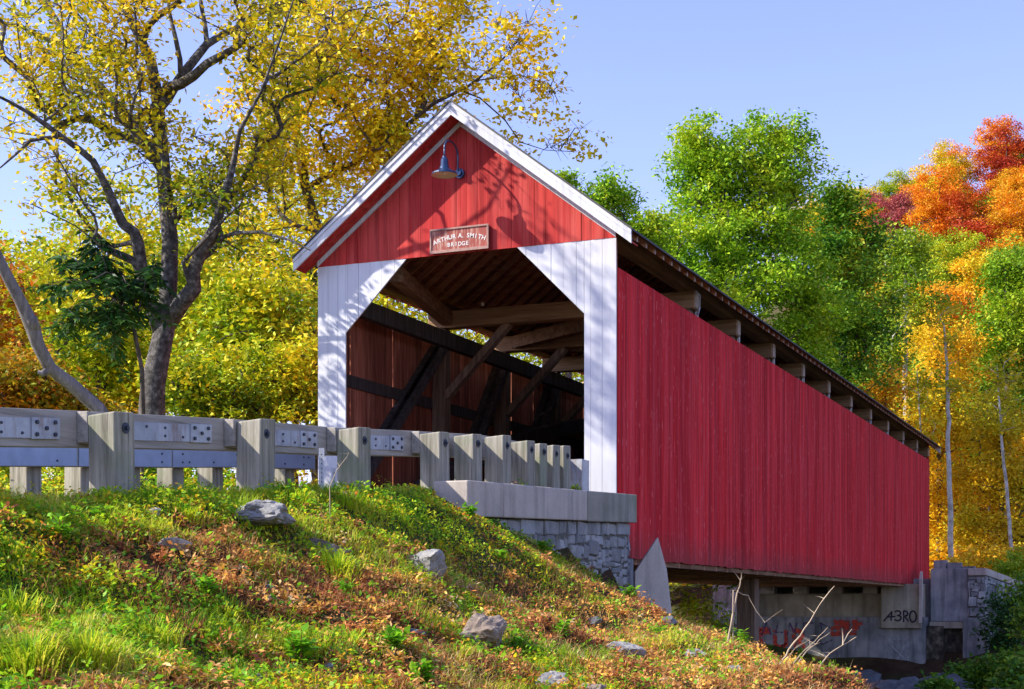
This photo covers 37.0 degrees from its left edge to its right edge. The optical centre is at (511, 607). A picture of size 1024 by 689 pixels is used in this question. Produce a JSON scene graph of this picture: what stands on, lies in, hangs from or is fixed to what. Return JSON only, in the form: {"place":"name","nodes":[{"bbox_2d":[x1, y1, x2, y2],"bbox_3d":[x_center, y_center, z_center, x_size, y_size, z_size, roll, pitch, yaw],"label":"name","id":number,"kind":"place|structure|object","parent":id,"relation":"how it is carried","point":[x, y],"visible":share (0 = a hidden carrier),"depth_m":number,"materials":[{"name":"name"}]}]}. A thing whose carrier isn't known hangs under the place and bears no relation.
{"place":"outdoors","nodes":[
{"label":"outdoors","id":0,"kind":"place"},
{"bbox_2d":[0,215,1023,688],"bbox_3d":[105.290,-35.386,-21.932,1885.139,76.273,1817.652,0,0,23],"label":"ground","id":1,"kind":"structure","parent":0,"point":[894,669],"depth_m":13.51,"materials":[{"name":"green plant"}]},
{"bbox_2d":[0,532,52,576],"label":"grass tuft","id":2,"kind":"object","parent":1,"relation":"on","point":[24,551],"visible":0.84,"depth_m":9.76,"materials":[{"name":"green plant"}]},
{"bbox_2d":[0,580,57,621],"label":"grass tuft","id":3,"kind":"object","parent":1,"relation":"on","point":[15,602],"visible":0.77,"depth_m":9.23,"materials":[{"name":"green plant"}]},
{"bbox_2d":[0,467,63,491],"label":"bush","id":4,"kind":"object","parent":1,"relation":"on","point":[4,469],"visible":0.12,"depth_m":22.45,"materials":[{"name":"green plant"}]},
{"bbox_2d":[0,240,69,378],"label":"rusty tree","id":5,"kind":"object","parent":1,"relation":"on","point":[8,324],"visible":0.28,"depth_m":36.17,"materials":[{"name":"orange plant"}]},
{"bbox_2d":[0,624,86,684],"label":"grass tuft","id":6,"kind":"object","parent":1,"relation":"on","point":[32,654],"visible":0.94,"depth_m":7.87,"materials":[{"name":"green plant"}]},
{"bbox_2d":[0,339,108,410],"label":"rusty tree","id":7,"kind":"object","parent":1,"relation":"on","point":[23,369],"visible":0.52,"depth_m":32.59,"materials":[{"name":"orange plant"}]},
{"bbox_2d":[0,250,108,411],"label":"leaning trunk","id":8,"kind":"object","parent":1,"relation":"on","point":[82,394],"visible":0.65,"depth_m":20.86,"materials":[{"name":"grey wood"}]},
{"bbox_2d":[0,229,109,408],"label":"yellow tree","id":9,"kind":"object","parent":1,"relation":"on","point":[34,296],"visible":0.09,"depth_m":43.42,"materials":[{"name":"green plant"}]},
{"bbox_2d":[46,512,73,544],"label":"weed plant","id":10,"kind":"object","parent":1,"relation":"on","point":[57,526],"visible":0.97,"depth_m":10.30,"materials":[{"name":"green plant"}]},
{"bbox_2d":[0,376,137,482],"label":"rusty tree","id":11,"kind":"object","parent":1,"relation":"on","point":[75,401],"visible":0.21,"depth_m":32.83,"materials":[{"name":"orange plant"}]},
{"bbox_2d":[0,192,174,394],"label":"yellow tree","id":12,"kind":"object","parent":1,"relation":"on","point":[44,244],"visible":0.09,"depth_m":48.95,"materials":[{"name":"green plant"}]},
{"bbox_2d":[38,623,143,677],"bbox_3d":[-2.258,0.258,8.211,0.688,0.358,0.692,0,0,23],"label":"grass tuft","id":13,"kind":"object","parent":1,"relation":"on","point":[92,645],"visible":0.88,"depth_m":8.10,"materials":[{"name":"green plant"}]},
{"bbox_2d":[20,228,179,487],"bbox_3d":[-6.152,-3.506,23.261,2.348,4.637,2.590,0,0,-32],"label":"sapling","id":14,"kind":"object","parent":1,"relation":"on","point":[108,279],"visible":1,"depth_m":23.03,"materials":[{"name":"green plant"}]},
{"bbox_2d":[3,279,199,416],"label":"yellow tree","id":15,"kind":"object","parent":1,"relation":"on","point":[99,362],"visible":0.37,"depth_m":39.44,"materials":[{"name":"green plant"}]},
{"bbox_2d":[13,210,194,415],"bbox_3d":[-16.922,-7.235,62.390,9.701,16.355,9.790,0,0,23],"label":"yellow tree","id":16,"kind":"object","parent":1,"relation":"on","point":[76,247],"depth_m":60.05,"materials":[{"name":"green plant"}]},
{"bbox_2d":[0,469,235,495],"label":"verge weeds","id":17,"kind":"object","parent":1,"relation":"on","point":[53,485],"visible":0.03,"depth_m":20.66,"materials":[{"name":"yellow plant"}]},
{"bbox_2d":[118,610,191,650],"bbox_3d":[-2.165,0.169,9.313,0.534,0.313,0.548,0,0,-8],"label":"grass tuft","id":18,"kind":"object","parent":1,"relation":"on","point":[150,629],"visible":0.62,"depth_m":9.28,"materials":[{"name":"green plant"}]},
{"bbox_2d":[10,196,303,422],"bbox_3d":[-13.482,-7.512,60.326,11.761,17.132,10.468,0,0,23],"label":"yellow tree","id":19,"kind":"object","parent":1,"relation":"on","point":[51,241],"visible":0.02,"depth_m":58.76,"materials":[{"name":"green plant"}]},
{"bbox_2d":[0,447,314,497],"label":"guard rail","id":20,"kind":"object","parent":1,"relation":"on","point":[25,465],"visible":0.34,"depth_m":19.77,"materials":[{"name":"metal"}]},
{"bbox_2d":[160,494,217,526],"bbox_3d":[-2.540,-0.756,11.963,0.430,0.291,0.414,0,0,35],"label":"grass tuft","id":21,"kind":"object","parent":1,"relation":"on","point":[187,513],"visible":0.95,"depth_m":11.90,"materials":[{"name":"green plant"}]},
{"bbox_2d":[73,162,309,477],"bbox_3d":[-9.202,-5.135,46.204,8.092,15.969,6.093,0,0,-25],"label":"yellow tree","id":22,"kind":"object","parent":1,"relation":"on","point":[151,247],"visible":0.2,"depth_m":45.10,"materials":[{"name":"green plant"}]},
{"bbox_2d":[195,573,219,597],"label":"weed plant","id":23,"kind":"object","parent":1,"relation":"on","point":[207,587],"visible":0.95,"depth_m":10.55,"materials":[{"name":"green plant"}]},
{"bbox_2d":[0,0,422,482],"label":"ash tree","id":24,"kind":"object","parent":1,"relation":"on","point":[218,196],"visible":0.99,"depth_m":24.34,"materials":[{"name":"yellow plant"}]},
{"bbox_2d":[116,335,313,423],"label":"yellow tree","id":25,"kind":"object","parent":1,"relation":"on","point":[208,393],"visible":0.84,"depth_m":32.49,"materials":[{"name":"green plant"}]},
{"bbox_2d":[195,580,251,626],"bbox_3d":[-1.957,-0.010,10.425,0.519,0.370,0.470,0,0,44],"label":"grass tuft","id":26,"kind":"object","parent":1,"relation":"on","point":[226,604],"visible":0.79,"depth_m":10.47,"materials":[{"name":"green plant"}]},
{"bbox_2d":[137,191,323,414],"bbox_3d":[-10.288,-7.649,60.453,8.941,16.678,9.967,0,0,23],"label":"yellow tree","id":27,"kind":"object","parent":1,"relation":"on","point":[234,266],"visible":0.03,"depth_m":58.69,"materials":[{"name":"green plant"}]},
{"bbox_2d":[171,243,317,421],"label":"yellow tree","id":28,"kind":"object","parent":1,"relation":"on","point":[259,304],"visible":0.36,"depth_m":37.19,"materials":[{"name":"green plant"}]},
{"bbox_2d":[212,316,317,485],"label":"lime tree","id":29,"kind":"object","parent":1,"relation":"on","point":[292,371],"visible":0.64,"depth_m":33.51,"materials":[{"name":"yellow plant"}]},
{"bbox_2d":[235,500,295,525],"bbox_3d":[-2.092,-0.776,12.685,0.628,0.238,0.546,0,0,23],"label":"boulder","id":30,"kind":"object","parent":1,"relation":"on","point":[270,512],"visible":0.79,"depth_m":12.45,"materials":[{"name":"grey stone"}]},
{"bbox_2d":[270,403,317,486],"bbox_3d":[-3.822,-2.064,27.009,1.546,3.295,1.066,0,0,44],"label":"bush","id":31,"kind":"object","parent":1,"relation":"on","point":[290,415],"visible":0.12,"depth_m":27.07,"materials":[{"name":"yellow plant"}]},
{"bbox_2d":[0,407,588,494],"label":"guard rail","id":32,"kind":"object","parent":1,"relation":"on","point":[112,441],"visible":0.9,"depth_m":14.19,"materials":[{"name":"metal"}]},
{"bbox_2d":[284,622,319,665],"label":"weed plant","id":33,"kind":"object","parent":1,"relation":"on","point":[298,648],"visible":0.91,"depth_m":9.99,"materials":[{"name":"green plant"}]},
{"bbox_2d":[241,140,422,484],"bbox_3d":[-5.433,-5.956,47.908,6.861,17.376,5.029,0,0,-21],"label":"yellow tree","id":34,"kind":"object","parent":1,"relation":"on","point":[314,280],"visible":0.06,"depth_m":47.27,"materials":[{"name":"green plant"}]},
{"bbox_2d":[312,546,366,583],"bbox_3d":[-1.368,-0.346,12.325,0.576,0.332,0.595,0,0,23],"label":"grass tuft","id":35,"kind":"object","parent":1,"relation":"on","point":[335,560],"visible":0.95,"depth_m":12.25,"materials":[{"name":"green plant"}]},
{"bbox_2d":[330,491,368,514],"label":"grass tuft","id":36,"kind":"object","parent":1,"relation":"on","point":[351,501],"visible":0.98,"depth_m":14.35,"materials":[{"name":"green plant"}]},
{"bbox_2d":[270,270,486,345],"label":"yellow tree","id":37,"kind":"object","parent":1,"relation":"on","point":[386,303],"visible":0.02,"depth_m":43.54,"materials":[{"name":"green plant"}]},
{"bbox_2d":[380,624,410,650],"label":"weed plant","id":38,"kind":"object","parent":1,"relation":"on","point":[394,636],"visible":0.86,"depth_m":10.74,"materials":[{"name":"green plant"}]},
{"bbox_2d":[191,0,612,281],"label":"golden tree","id":39,"kind":"object","parent":1,"relation":"on","point":[377,135],"visible":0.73,"depth_m":31.64,"materials":[{"name":"yellow plant"}]},
{"bbox_2d":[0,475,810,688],"bbox_3d":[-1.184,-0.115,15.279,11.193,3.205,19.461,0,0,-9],"label":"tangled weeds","id":40,"kind":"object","parent":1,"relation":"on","point":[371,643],"visible":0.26,"depth_m":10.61,"materials":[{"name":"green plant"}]},
{"bbox_2d":[409,658,436,684],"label":"weed plant","id":41,"kind":"object","parent":1,"relation":"on","point":[426,667],"visible":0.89,"depth_m":10.34,"materials":[{"name":"green plant"}]},
{"bbox_2d":[408,549,446,577],"bbox_3d":[-0.736,-0.374,13.731,0.320,0.314,0.430,0,0,-40],"label":"boulder","id":42,"kind":"object","parent":1,"relation":"on","point":[432,560],"visible":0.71,"depth_m":13.59,"materials":[{"name":"grey stone"}]},
{"bbox_2d":[0,478,858,688],"bbox_3d":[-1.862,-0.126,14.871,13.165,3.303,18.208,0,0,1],"label":"weeds","id":43,"kind":"object","parent":1,"relation":"on","point":[107,605],"visible":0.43,"depth_m":11.04,"materials":[{"name":"green plant"}]},
{"bbox_2d":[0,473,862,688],"bbox_3d":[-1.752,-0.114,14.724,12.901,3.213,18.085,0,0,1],"label":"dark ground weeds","id":44,"kind":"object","parent":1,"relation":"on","point":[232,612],"visible":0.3,"depth_m":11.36,"materials":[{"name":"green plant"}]},
{"bbox_2d":[0,483,865,688],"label":"leaf litter","id":45,"kind":"object","parent":1,"relation":"on","point":[383,667],"visible":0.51,"depth_m":11.66,"materials":[{"name":"orange plant"}]},
{"bbox_2d":[0,481,866,688],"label":"tangled dead growth","id":46,"kind":"object","parent":1,"relation":"on","point":[320,607],"visible":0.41,"depth_m":11.58,"materials":[{"name":"brown plant"}]},
{"bbox_2d":[0,479,875,688],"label":"dead stems","id":47,"kind":"object","parent":1,"relation":"on","point":[97,683],"visible":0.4,"depth_m":11.71,"materials":[{"name":"plant"}]},
{"bbox_2d":[459,612,506,649],"bbox_3d":[-0.219,0.206,12.145,0.365,0.343,0.390,0,0,23],"label":"boulder","id":48,"kind":"object","parent":1,"relation":"on","point":[491,629],"visible":0.78,"depth_m":12.02,"materials":[{"name":"grey stone"}]},
{"bbox_2d":[401,307,583,381],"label":"yellow tree","id":49,"kind":"object","parent":1,"relation":"on","point":[480,340],"visible":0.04,"depth_m":51.08,"materials":[{"name":"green plant"}]},
{"bbox_2d":[434,480,636,592],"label":"retaining wall","id":50,"kind":"structure","parent":1,"relation":"on","point":[592,528],"depth_m":19.80,"materials":[{"name":"concrete"}]},
{"bbox_2d":[535,671,568,688],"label":"boulder","id":51,"kind":"object","parent":1,"relation":"on","point":[554,677],"visible":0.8,"depth_m":11.26,"materials":[{"name":"grey stone"}]},
{"bbox_2d":[550,166,596,378],"bbox_3d":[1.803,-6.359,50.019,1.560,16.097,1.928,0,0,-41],"label":"green tree","id":52,"kind":"object","parent":1,"relation":"on","point":[567,177],"visible":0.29,"depth_m":49.73,"materials":[{"name":"green plant"}]},
{"bbox_2d":[606,641,646,657],"bbox_3d":[0.982,0.386,13.407,0.363,0.193,0.285,0,0,40],"label":"boulder","id":53,"kind":"object","parent":1,"relation":"on","point":[634,648],"visible":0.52,"depth_m":13.31,"materials":[{"name":"grey stone"}]},
{"bbox_2d":[577,161,690,251],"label":"green tree","id":54,"kind":"object","parent":1,"relation":"on","point":[611,197],"visible":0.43,"depth_m":51.73,"materials":[{"name":"green plant"}]},
{"bbox_2d":[633,538,671,613],"bbox_3d":[2.068,-0.468,22.315,0.830,1.110,0.326,0,0,-32],"label":"concrete fender","id":55,"kind":"object","parent":1,"relation":"on","point":[650,576],"visible":0.65,"depth_m":22.16,"materials":[{"name":"grey concrete"}]},
{"bbox_2d":[670,584,714,624],"bbox_3d":[4.188,1.249,36.087,1.176,3.648,1.436,0,0,7],"label":"bush","id":56,"kind":"object","parent":1,"relation":"on","point":[685,605],"visible":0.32,"depth_m":35.91,"materials":[{"name":"green plant"}]},
{"bbox_2d":[695,582,736,636],"bbox_3d":[5.162,1.135,40.013,1.583,3.929,1.572,0,0,23],"label":"bush","id":57,"kind":"object","parent":1,"relation":"on","point":[715,623],"visible":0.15,"depth_m":39.87,"materials":[{"name":"green plant"}]},
{"bbox_2d":[737,578,758,646],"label":"timber pier","id":58,"kind":"structure","parent":1,"relation":"on","point":[747,615],"depth_m":32.82,"materials":[{"name":"grey wood"}]},
{"bbox_2d":[636,105,882,375],"bbox_3d":[8.618,-9.783,56.665,9.298,18.308,8.765,0,0,-19],"label":"locust tree","id":59,"kind":"object","parent":1,"relation":"on","point":[727,233],"visible":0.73,"depth_m":56.14,"materials":[{"name":"green plant"}]},
{"bbox_2d":[713,571,944,663],"bbox_3d":[10.109,0.740,48.706,7.150,3.720,2.500,0,0,23],"label":"bridge abutment","id":60,"kind":"object","parent":1,"relation":"on","point":[888,622],"visible":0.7,"depth_m":47.97,"materials":[{"name":"concrete"}]},
{"bbox_2d":[292,99,941,586],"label":"covered bridge","id":61,"kind":"structure","parent":60,"relation":"on","point":[726,439],"depth_m":26.75,"materials":[{"name":"red paint"}]},
{"bbox_2d":[431,140,464,178],"bbox_3d":[-0.932,-6.725,22.902,0.394,0.578,0.761,0,0,23],"label":"wall lamp","id":62,"kind":"object","parent":61,"relation":"attached to","point":[444,171],"visible":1,"depth_m":22.82,"materials":[{"name":"blue metal"}]},
{"bbox_2d":[430,224,488,253],"bbox_3d":[-0.795,-5.599,23.221,0.980,0.372,0.060,0,0,23],"label":"name sign","id":63,"kind":"object","parent":61,"relation":"attached to","point":[460,238],"visible":1,"depth_m":23.20,"materials":[{"name":"paint"}]},
{"bbox_2d":[786,165,918,400],"bbox_3d":[13.556,-9.190,62.014,5.648,17.098,5.794,0,0,23],"label":"green tree","id":64,"kind":"object","parent":1,"relation":"on","point":[855,244],"visible":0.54,"depth_m":61.18,"materials":[{"name":"green plant"}]},
{"bbox_2d":[869,166,917,200],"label":"hillside tree","id":65,"kind":"object","parent":1,"relation":"on","point":[884,186],"visible":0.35,"depth_m":220.67,"materials":[{"name":"green plant"}]},
{"bbox_2d":[855,359,934,467],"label":"green tree","id":66,"kind":"object","parent":1,"relation":"on","point":[883,401],"visible":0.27,"depth_m":63.63,"materials":[{"name":"green plant"}]},
{"bbox_2d":[866,185,930,236],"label":"hillside tree","id":67,"kind":"object","parent":1,"relation":"on","point":[899,205],"visible":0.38,"depth_m":196.73,"materials":[{"name":"red plant"}]},
{"bbox_2d":[860,217,979,420],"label":"green tree","id":68,"kind":"object","parent":1,"relation":"on","point":[908,248],"visible":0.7,"depth_m":71.28,"materials":[{"name":"green plant"}]},
{"bbox_2d":[887,361,954,451],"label":"birch tree","id":69,"kind":"object","parent":1,"relation":"on","point":[924,382],"visible":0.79,"depth_m":59.77,"materials":[{"name":"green plant"}]},
{"bbox_2d":[912,669,961,688],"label":"bush","id":70,"kind":"object","parent":1,"relation":"on","point":[943,682],"visible":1,"depth_m":38.78,"materials":[{"name":"green plant"}]},
{"bbox_2d":[901,159,976,250],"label":"hillside tree","id":71,"kind":"object","parent":1,"relation":"on","point":[927,202],"visible":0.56,"depth_m":187.84,"materials":[{"name":"orange plant"}]},
{"bbox_2d":[909,138,974,219],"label":"hillside tree","id":72,"kind":"object","parent":1,"relation":"on","point":[940,159],"visible":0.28,"depth_m":208.95,"materials":[{"name":"yellow plant"}]},
{"bbox_2d":[921,300,976,561],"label":"birch tree","id":73,"kind":"object","parent":1,"relation":"on","point":[947,382],"visible":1,"depth_m":58.85,"materials":[{"name":"yellow plant"}]},
{"bbox_2d":[891,306,1009,553],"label":"tree","id":74,"kind":"object","parent":1,"relation":"on","point":[939,494],"visible":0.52,"depth_m":65.52,"materials":[{"name":"yellow plant"}]},
{"bbox_2d":[923,138,983,191],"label":"hillside tree","id":75,"kind":"object","parent":1,"relation":"on","point":[965,148],"visible":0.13,"depth_m":219.64,"materials":[{"name":"orange plant"}]},
{"bbox_2d":[922,225,993,304],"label":"hillside tree","id":76,"kind":"object","parent":1,"relation":"on","point":[951,255],"visible":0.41,"depth_m":163.28,"materials":[{"name":"green plant"}]},
{"bbox_2d":[941,658,980,680],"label":"bush","id":77,"kind":"object","parent":1,"relation":"on","point":[957,669],"visible":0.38,"depth_m":42.93,"materials":[{"name":"green plant"}]},
{"bbox_2d":[927,179,1008,246],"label":"hillside tree","id":78,"kind":"object","parent":1,"relation":"on","point":[963,203],"visible":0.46,"depth_m":183.99,"materials":[{"name":"red plant"}]},
{"bbox_2d":[912,280,1023,527],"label":"tree","id":79,"kind":"object","parent":1,"relation":"on","point":[958,292],"visible":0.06,"depth_m":77.21,"materials":[{"name":"orange plant"}]},
{"bbox_2d":[924,359,1023,515],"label":"hillside tree","id":80,"kind":"object","parent":1,"relation":"on","point":[989,387],"visible":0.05,"depth_m":75.45,"materials":[{"name":"yellow plant"}]},
{"bbox_2d":[929,560,1022,657],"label":"wing wall","id":81,"kind":"structure","parent":1,"relation":"on","point":[959,591],"depth_m":47.10,"materials":[{"name":"concrete"}]},
{"bbox_2d":[929,505,1023,574],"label":"forest floor leaves","id":82,"kind":"object","parent":1,"relation":"on","point":[933,554],"visible":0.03,"depth_m":61.88,"materials":[{"name":"yellow plant"}]},
{"bbox_2d":[957,651,997,688],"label":"bush","id":83,"kind":"object","parent":1,"relation":"on","point":[976,675],"visible":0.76,"depth_m":40.84,"materials":[{"name":"green plant"}]},
{"bbox_2d":[934,383,1023,551],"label":"tree","id":84,"kind":"object","parent":1,"relation":"on","point":[985,474],"visible":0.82,"depth_m":61.48,"materials":[{"name":"yellow plant"}]},
{"bbox_2d":[948,216,1013,257],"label":"hillside tree","id":85,"kind":"object","parent":1,"relation":"on","point":[977,226],"visible":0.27,"depth_m":174.33,"materials":[{"name":"red plant"}]},
{"bbox_2d":[941,233,1023,543],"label":"green tree","id":86,"kind":"object","parent":1,"relation":"on","point":[1006,282],"visible":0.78,"depth_m":67.73,"materials":[{"name":"green plant"}]},
{"bbox_2d":[948,248,1018,302],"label":"hillside tree","id":87,"kind":"object","parent":1,"relation":"on","point":[972,266],"visible":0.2,"depth_m":157.77,"materials":[{"name":"yellow plant"}]},
{"bbox_2d":[955,541,1012,570],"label":"bush","id":88,"kind":"object","parent":1,"relation":"on","point":[980,560],"visible":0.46,"depth_m":55.76,"materials":[{"name":"yellow plant"}]},
{"bbox_2d":[960,383,1022,547],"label":"birch tree","id":89,"kind":"object","parent":1,"relation":"on","point":[1010,385],"visible":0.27,"depth_m":62.90,"materials":[{"name":"yellow plant"}]},
{"bbox_2d":[965,118,1023,189],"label":"hillside tree","id":90,"kind":"object","parent":1,"relation":"on","point":[1000,159],"visible":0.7,"depth_m":206.76,"materials":[{"name":"red plant"}]},
{"bbox_2d":[967,228,1023,287],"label":"hillside tree","id":91,"kind":"object","parent":1,"relation":"on","point":[1002,245],"visible":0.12,"depth_m":164.93,"materials":[{"name":"orange plant"}]},
{"bbox_2d":[969,112,1022,180],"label":"hillside tree","id":92,"kind":"object","parent":1,"relation":"on","point":[992,126],"visible":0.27,"depth_m":221.60,"materials":[{"name":"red plant"}]},
{"bbox_2d":[969,345,1023,554],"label":"birch tree","id":93,"kind":"object","parent":1,"relation":"on","point":[1000,379],"visible":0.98,"depth_m":60.00,"materials":[{"name":"yellow plant"}]},
{"bbox_2d":[969,591,1023,652],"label":"bush","id":94,"kind":"object","parent":1,"relation":"on","point":[1000,618],"visible":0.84,"depth_m":44.83,"materials":[{"name":"green plant"}]},
{"bbox_2d":[972,186,1023,254],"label":"hillside tree","id":95,"kind":"object","parent":1,"relation":"on","point":[1007,213],"visible":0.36,"depth_m":173.95,"materials":[{"name":"orange plant"}]},
{"bbox_2d":[973,529,1023,569],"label":"bush","id":96,"kind":"object","parent":1,"relation":"on","point":[995,540],"visible":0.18,"depth_m":59.87,"materials":[{"name":"yellow plant"}]},
{"bbox_2d":[977,167,1022,227],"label":"hillside tree","id":97,"kind":"object","parent":1,"relation":"on","point":[991,184],"visible":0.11,"depth_m":199.57,"materials":[{"name":"orange plant"}]},
{"bbox_2d":[978,644,1023,687],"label":"bush","id":98,"kind":"object","parent":1,"relation":"on","point":[1001,659],"visible":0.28,"depth_m":39.99,"materials":[{"name":"green plant"}]},
{"bbox_2d":[979,243,1023,312],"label":"hillside tree","id":99,"kind":"object","parent":1,"relation":"on","point":[1008,251],"visible":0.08,"depth_m":151.27,"materials":[{"name":"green plant"}]},
{"bbox_2d":[980,547,1023,578],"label":"bush","id":100,"kind":"object","parent":1,"relation":"on","point":[1009,566],"visible":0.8,"depth_m":53.90,"materials":[{"name":"green plant"}]},
{"bbox_2d":[987,652,1023,688],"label":"bush","id":101,"kind":"object","parent":1,"relation":"on","point":[1014,669],"visible":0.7,"depth_m":35.96,"materials":[{"name":"green plant"}]},
{"bbox_2d":[988,165,1023,226],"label":"hillside tree","id":102,"kind":"object","parent":1,"relation":"on","point":[1017,183],"visible":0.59,"depth_m":185.49,"materials":[{"name":"orange plant"}]},
{"bbox_2d":[991,570,1023,639],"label":"bush","id":103,"kind":"object","parent":1,"relation":"on","point":[1014,591],"visible":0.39,"depth_m":46.91,"materials":[{"name":"green plant"}]},
{"bbox_2d":[1004,598,1023,659],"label":"bush","id":104,"kind":"object","parent":1,"relation":"on","point":[1019,613],"visible":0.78,"depth_m":42.12,"materials":[{"name":"green plant"}]},
{"bbox_2d":[0,0,1023,483],"label":"sky","id":105,"kind":"structure","parent":0,"point":[883,81],"materials":[{"name":"blue"}]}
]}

